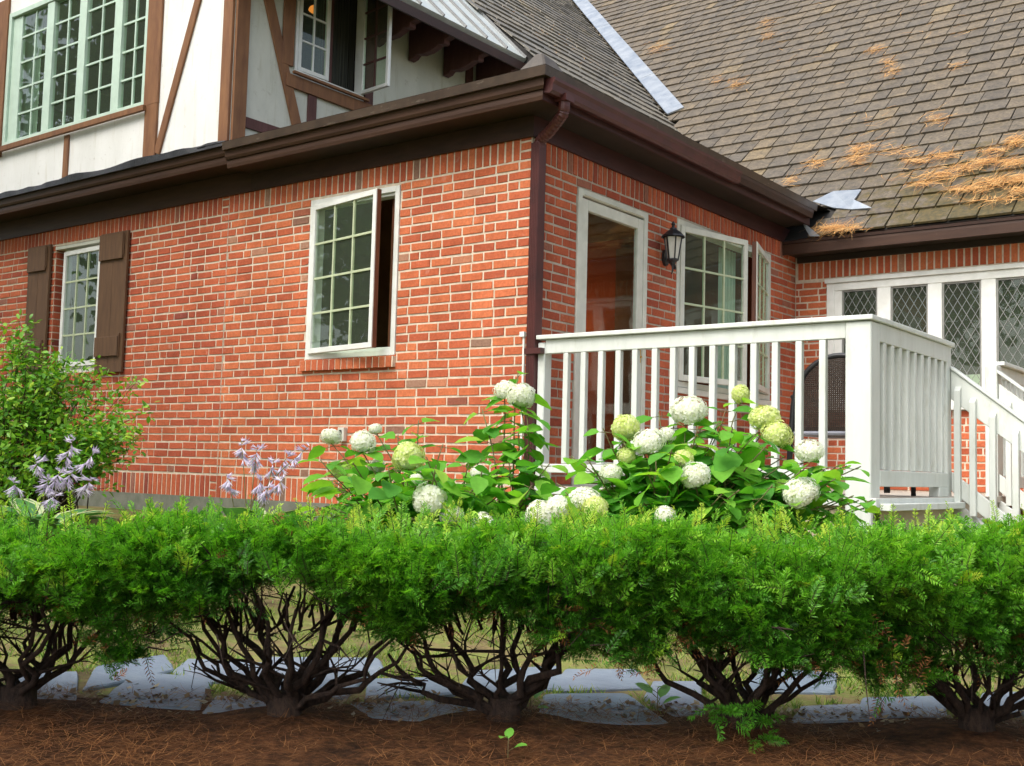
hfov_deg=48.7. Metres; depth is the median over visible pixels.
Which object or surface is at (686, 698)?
flagstone
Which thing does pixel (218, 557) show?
yew shrub
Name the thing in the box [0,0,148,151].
window
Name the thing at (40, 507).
hosta
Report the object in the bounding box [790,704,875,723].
flagstone
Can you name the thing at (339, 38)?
window
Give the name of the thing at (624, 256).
inner door
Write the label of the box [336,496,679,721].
yew shrub
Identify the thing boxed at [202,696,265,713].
flagstone
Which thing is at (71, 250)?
window
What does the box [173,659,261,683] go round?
flagstone
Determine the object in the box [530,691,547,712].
weed sprout
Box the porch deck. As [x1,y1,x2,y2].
[534,314,1023,535]
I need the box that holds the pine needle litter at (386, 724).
[0,681,1023,765]
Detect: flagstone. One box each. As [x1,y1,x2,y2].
[19,671,77,699]
[82,655,173,691]
[100,673,211,710]
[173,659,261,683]
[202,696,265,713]
[272,657,384,680]
[279,680,361,701]
[351,700,475,720]
[364,677,454,700]
[462,666,561,693]
[539,693,667,724]
[556,669,647,692]
[644,681,704,716]
[744,668,836,694]
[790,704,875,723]
[860,696,946,718]
[981,692,1023,717]
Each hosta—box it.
[0,433,115,532]
[218,437,314,520]
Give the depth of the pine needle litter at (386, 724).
2.95 m
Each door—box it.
[570,187,647,485]
[612,247,633,461]
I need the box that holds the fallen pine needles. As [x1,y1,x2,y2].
[650,4,1023,240]
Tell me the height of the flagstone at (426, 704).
0.057 m
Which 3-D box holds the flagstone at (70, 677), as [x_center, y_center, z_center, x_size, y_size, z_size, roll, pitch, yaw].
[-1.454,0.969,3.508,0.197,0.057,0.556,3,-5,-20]
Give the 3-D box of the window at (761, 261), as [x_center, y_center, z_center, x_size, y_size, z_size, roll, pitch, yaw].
[1.968,-0.498,10.307,0.522,1.679,1.920,-2,-6,37]
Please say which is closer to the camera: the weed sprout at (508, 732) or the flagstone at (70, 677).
the weed sprout at (508, 732)
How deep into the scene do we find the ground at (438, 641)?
4.32 m
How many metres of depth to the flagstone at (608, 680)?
3.84 m
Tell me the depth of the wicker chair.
7.21 m
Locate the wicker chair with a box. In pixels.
[787,353,915,495]
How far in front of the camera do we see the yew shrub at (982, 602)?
2.91 m
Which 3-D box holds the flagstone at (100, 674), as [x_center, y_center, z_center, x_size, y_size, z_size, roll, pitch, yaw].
[-1.306,0.997,3.822,0.268,0.057,0.609,-1,-5,26]
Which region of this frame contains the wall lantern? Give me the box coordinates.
[661,221,684,273]
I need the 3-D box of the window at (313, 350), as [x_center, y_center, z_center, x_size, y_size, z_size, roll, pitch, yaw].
[-1.302,-0.811,8.970,1.037,1.420,0.284,-2,-6,37]
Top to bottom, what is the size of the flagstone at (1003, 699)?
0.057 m
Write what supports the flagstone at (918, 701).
on the ground at (438, 641)
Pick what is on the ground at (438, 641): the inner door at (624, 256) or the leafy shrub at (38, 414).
the leafy shrub at (38, 414)
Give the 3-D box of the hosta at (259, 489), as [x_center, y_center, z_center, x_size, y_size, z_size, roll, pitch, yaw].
[-1.545,0.645,6.776,0.813,0.648,0.887,-2,-6,37]
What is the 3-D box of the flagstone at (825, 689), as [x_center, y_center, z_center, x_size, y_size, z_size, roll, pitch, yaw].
[0.979,1.065,3.943,0.295,0.057,0.500,0,-5,19]
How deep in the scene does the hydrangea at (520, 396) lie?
5.91 m
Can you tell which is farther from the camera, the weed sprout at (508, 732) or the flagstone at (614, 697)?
the flagstone at (614, 697)
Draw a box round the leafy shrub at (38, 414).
[0,309,157,521]
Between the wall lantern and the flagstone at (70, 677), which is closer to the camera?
the flagstone at (70, 677)
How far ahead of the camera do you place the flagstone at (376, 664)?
4.01 m
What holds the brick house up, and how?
on the ground at (438, 641)
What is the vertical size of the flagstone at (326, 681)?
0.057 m
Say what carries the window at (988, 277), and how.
in the brick house
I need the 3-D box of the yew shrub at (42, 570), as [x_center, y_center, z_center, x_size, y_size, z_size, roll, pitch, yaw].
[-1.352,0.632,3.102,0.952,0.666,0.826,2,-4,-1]
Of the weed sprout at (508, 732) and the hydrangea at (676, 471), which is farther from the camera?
the hydrangea at (676, 471)
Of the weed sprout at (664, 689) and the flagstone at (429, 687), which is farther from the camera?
the flagstone at (429, 687)
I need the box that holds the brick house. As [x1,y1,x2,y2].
[0,0,1023,520]
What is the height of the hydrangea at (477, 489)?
0.906 m
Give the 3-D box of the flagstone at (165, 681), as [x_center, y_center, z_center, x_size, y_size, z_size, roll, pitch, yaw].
[-1.085,0.979,3.522,0.307,0.057,0.591,2,-4,-7]
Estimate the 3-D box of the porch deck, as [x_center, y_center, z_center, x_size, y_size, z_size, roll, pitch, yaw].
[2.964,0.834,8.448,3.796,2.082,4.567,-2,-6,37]
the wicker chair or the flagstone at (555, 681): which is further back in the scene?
the wicker chair
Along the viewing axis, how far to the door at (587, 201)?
8.64 m
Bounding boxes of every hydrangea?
[294,417,524,595]
[455,371,567,519]
[524,384,880,601]
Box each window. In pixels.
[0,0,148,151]
[51,239,100,381]
[292,0,392,101]
[299,185,400,371]
[675,218,770,405]
[825,263,1023,411]
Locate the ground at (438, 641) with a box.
[0,505,1023,719]
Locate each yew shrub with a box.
[0,490,208,710]
[94,495,444,718]
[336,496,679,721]
[585,502,965,753]
[798,500,1023,731]
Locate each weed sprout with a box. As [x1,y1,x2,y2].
[499,728,526,757]
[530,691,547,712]
[635,683,680,713]

